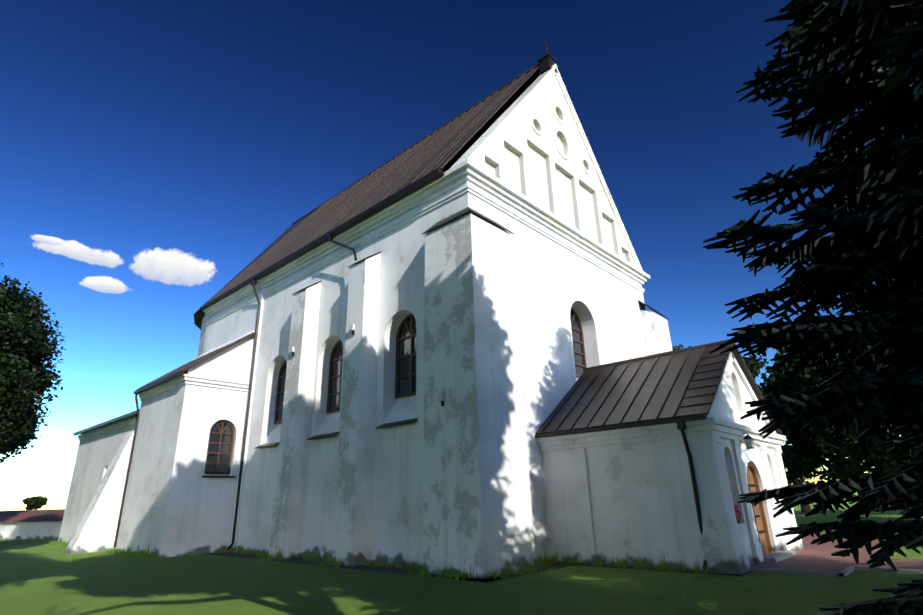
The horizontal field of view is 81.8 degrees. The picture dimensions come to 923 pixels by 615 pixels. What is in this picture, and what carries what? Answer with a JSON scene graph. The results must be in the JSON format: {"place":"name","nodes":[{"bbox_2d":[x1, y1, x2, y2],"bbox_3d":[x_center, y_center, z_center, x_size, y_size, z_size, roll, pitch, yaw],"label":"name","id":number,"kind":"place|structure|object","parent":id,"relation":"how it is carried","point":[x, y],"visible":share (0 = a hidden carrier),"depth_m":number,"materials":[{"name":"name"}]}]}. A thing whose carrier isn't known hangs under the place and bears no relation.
{"place":"outdoors","nodes":[
{"label":"outdoors","id":0,"kind":"place"},
{"bbox_2d":[22,496,47,509],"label":"tree","id":1,"kind":"object","parent":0,"point":[38,502],"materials":[{"name":"green plant"}]},
{"bbox_2d":[58,415,135,544],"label":"annex walls","id":2,"kind":"structure","parent":0,"point":[95,455],"depth_m":29.24,"materials":[{"name":"white paint"}]},
{"bbox_2d":[64,416,135,553],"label":"buttress","id":3,"kind":"structure","parent":2,"relation":"attached to","point":[96,529],"depth_m":24.12,"materials":[{"name":"white paint"}]},
{"bbox_2d":[73,409,140,435],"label":"annex roof","id":4,"kind":"structure","parent":2,"relation":"on","point":[130,414],"depth_m":27.91,"materials":[{"name":"grey metal"}]},
{"bbox_2d":[115,331,253,557],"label":"sacristy walls","id":5,"kind":"structure","parent":0,"point":[176,503],"depth_m":22.01,"materials":[{"name":"white paint"}]},
{"bbox_2d":[114,332,254,546],"bbox_3d":[-12.389,5.699,23.791,5.500,9.153,3.070,-19,-26,39],"label":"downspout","id":6,"kind":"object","parent":5,"relation":"on","point":[175,373],"depth_m":23.78,"materials":[{"name":"metal"}]},
{"bbox_2d":[138,374,248,400],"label":"cornice","id":7,"kind":"structure","parent":5,"relation":"attached to","point":[194,380],"depth_m":23.04,"materials":[{"name":"white paint"}]},
{"bbox_2d":[202,420,234,477],"bbox_3d":[-10.161,5.934,22.498,0.410,2.380,1.320,-19,-26,39],"label":"arched window","id":8,"kind":"structure","parent":5,"relation":"in","point":[220,447],"depth_m":22.60,"materials":[{"name":"black glass"}]},
{"bbox_2d":[0,0,900,510],"label":"sky","id":9,"kind":"structure","parent":0,"point":[151,151],"materials":[{"name":"blue"}]},
{"bbox_2d":[0,492,922,614],"bbox_3d":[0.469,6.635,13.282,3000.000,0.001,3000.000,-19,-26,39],"label":"lawn","id":10,"kind":"structure","parent":0,"point":[41,577],"depth_m":11.05,"materials":[{"name":"green plant"}]},
{"bbox_2d":[0,509,64,538],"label":"boundary wall","id":11,"kind":"structure","parent":10,"relation":"on","point":[30,524],"depth_m":36.22,"materials":[{"name":"paint"}]},
{"bbox_2d":[197,288,264,551],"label":"chancel walls","id":12,"kind":"structure","parent":10,"relation":"on","point":[240,322],"depth_m":25.95,"materials":[{"name":"paint"}]},
{"bbox_2d":[50,537,723,580],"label":"grass tufts","id":13,"kind":"object","parent":10,"relation":"on","point":[407,566],"visible":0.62,"depth_m":14.43,"materials":[{"name":"green plant"}]},
{"bbox_2d":[237,180,645,567],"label":"nave walls","id":14,"kind":"structure","parent":10,"relation":"on","point":[555,282],"depth_m":18.78,"materials":[{"name":"white paint"}]},
{"bbox_2d":[199,168,443,550],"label":"gutters and downpipes","id":15,"kind":"object","parent":14,"relation":"attached to","point":[430,177],"visible":0.98,"depth_m":21.88,"materials":[{"name":"black metal"}]},
{"bbox_2d":[193,63,539,329],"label":"roof","id":16,"kind":"structure","parent":14,"relation":"on","point":[445,147],"depth_m":25.70,"materials":[{"name":"metal"}]},
{"bbox_2d":[254,307,586,448],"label":"arched windows","id":17,"kind":"structure","parent":14,"relation":"in","point":[402,412],"depth_m":19.47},
{"bbox_2d":[203,159,649,325],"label":"cornice","id":18,"kind":"structure","parent":14,"relation":"attached to","point":[473,173],"depth_m":20.37,"materials":[{"name":"white paint"}]},
{"bbox_2d":[269,207,672,578],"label":"buttresses","id":19,"kind":"structure","parent":10,"relation":"on","point":[477,511],"depth_m":15.45,"materials":[{"name":"paint"}]},
{"bbox_2d":[290,324,444,405],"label":"floodlights","id":20,"kind":"object","parent":19,"relation":"attached to","point":[441,397],"visible":0.98,"depth_m":18.23,"materials":[{"name":"grey"}]},
{"bbox_2d":[743,354,869,512],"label":"tree","id":21,"kind":"object","parent":10,"relation":"on","point":[755,366],"depth_m":45.12,"materials":[{"name":"green plant"}]},
{"bbox_2d":[703,0,922,614],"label":"spruce","id":22,"kind":"object","parent":10,"relation":"on","point":[855,255],"depth_m":4.26,"materials":[{"name":"green plant"}]},
{"bbox_2d":[750,533,922,576],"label":"paved path","id":23,"kind":"structure","parent":10,"relation":"on","point":[814,559],"depth_m":13.25,"materials":[{"name":"brick"}]},
{"bbox_2d":[760,340,922,518],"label":"tree","id":24,"kind":"object","parent":10,"relation":"on","point":[790,380],"depth_m":35.13,"materials":[{"name":"green plant"}]},
{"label":"spruce branches","id":25,"kind":"object","parent":10,"relation":"on","visible":0},
{"bbox_2d":[872,271,922,458],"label":"tree","id":26,"kind":"object","parent":25,"relation":"attached to","point":[898,442],"visible":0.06,"depth_m":8.04,"materials":[{"name":"green plant"}]},
{"bbox_3d":[-23.267,3.055,19.879,9.763,12.392,9.581,-19,-26,39],"label":"left tree trunk and branches","id":27,"kind":"object","parent":10,"relation":"on","visible":0},
{"bbox_2d":[0,263,65,462],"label":"tree","id":28,"kind":"object","parent":27,"relation":"attached to","point":[26,348],"visible":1,"depth_m":21.96,"materials":[{"name":"green plant"}]},
{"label":"right tree trunk and branches","id":29,"kind":"object","parent":10,"relation":"on","visible":0},
{"bbox_2d":[672,344,770,398],"bbox_3d":[16.387,9.230,40.371,13.648,12.848,12.354,-19,-26,39],"label":"tree","id":30,"kind":"object","parent":29,"relation":"attached to","point":[765,393],"depth_m":38.26,"materials":[{"name":"green plant"}]},
{"bbox_2d":[207,552,752,582],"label":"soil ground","id":31,"kind":"structure","parent":0,"point":[392,569],"depth_m":14.47,"materials":[{"name":"brown soil"}]},
{"bbox_2d":[450,69,634,265],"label":"gable wall","id":32,"kind":"structure","parent":0,"point":[541,185],"depth_m":22.50,"materials":[{"name":"white paint"}]},
{"bbox_2d":[458,64,642,270],"bbox_3d":[4.165,-6.982,23.395,0.840,8.872,13.321,-19,-26,39],"label":"gable moulding","id":33,"kind":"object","parent":32,"relation":"attached to","point":[481,149],"depth_m":23.38,"materials":[{"name":"white paint"}]},
{"bbox_2d":[537,40,555,73],"bbox_3d":[4.013,-11.857,25.188,0.650,1.900,0.640,-19,-26,39],"label":"apex cap and cross","id":34,"kind":"object","parent":33,"relation":"on","point":[547,61],"visible":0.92,"depth_m":24.82,"materials":[{"name":"black metal"}]},
{"bbox_2d":[542,364,793,570],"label":"porch walls","id":35,"kind":"structure","parent":0,"point":[642,499],"depth_m":14.51,"materials":[{"name":"white paint"}]},
{"bbox_2d":[584,449,595,560],"bbox_3d":[3.614,5.504,15.010,0.043,2.950,0.043,-19,-26,39],"label":"porch conduit","id":36,"kind":"object","parent":35,"relation":"attached to","point":[590,505],"visible":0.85,"depth_m":14.97,"materials":[{"name":"grey metal"}]},
{"bbox_2d":[535,339,781,569],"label":"porch roof","id":37,"kind":"structure","parent":35,"relation":"on","point":[679,387],"depth_m":15.98,"materials":[{"name":"metal"}]},
{"bbox_2d":[537,352,802,574],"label":"porch trim","id":38,"kind":"structure","parent":35,"relation":"attached to","point":[722,544],"depth_m":13.60,"materials":[{"name":"white paint"}]},
{"bbox_2d":[734,505,741,523],"bbox_3d":[7.024,5.306,13.680,0.282,0.448,0.336,-19,-26,39],"label":"flower pot","id":39,"kind":"object","parent":35,"relation":"attached to","point":[738,513],"visible":0.6,"depth_m":13.57,"materials":[{"name":"ceramic"}]},
{"bbox_2d":[743,432,753,448],"bbox_3d":[7.855,3.674,14.773,0.440,0.480,0.240,-19,-26,39],"label":"porch lantern","id":40,"kind":"object","parent":35,"relation":"attached to","point":[748,441],"visible":0.79,"depth_m":14.63,"materials":[{"name":"white glass"}]},
{"bbox_2d":[747,465,772,555],"bbox_3d":[8.274,5.665,15.129,0.180,2.700,1.450,-19,-26,39],"label":"porch door","id":41,"kind":"structure","parent":35,"relation":"in","point":[760,521],"depth_m":15.35,"materials":[{"name":"brown wood"}]}
]}

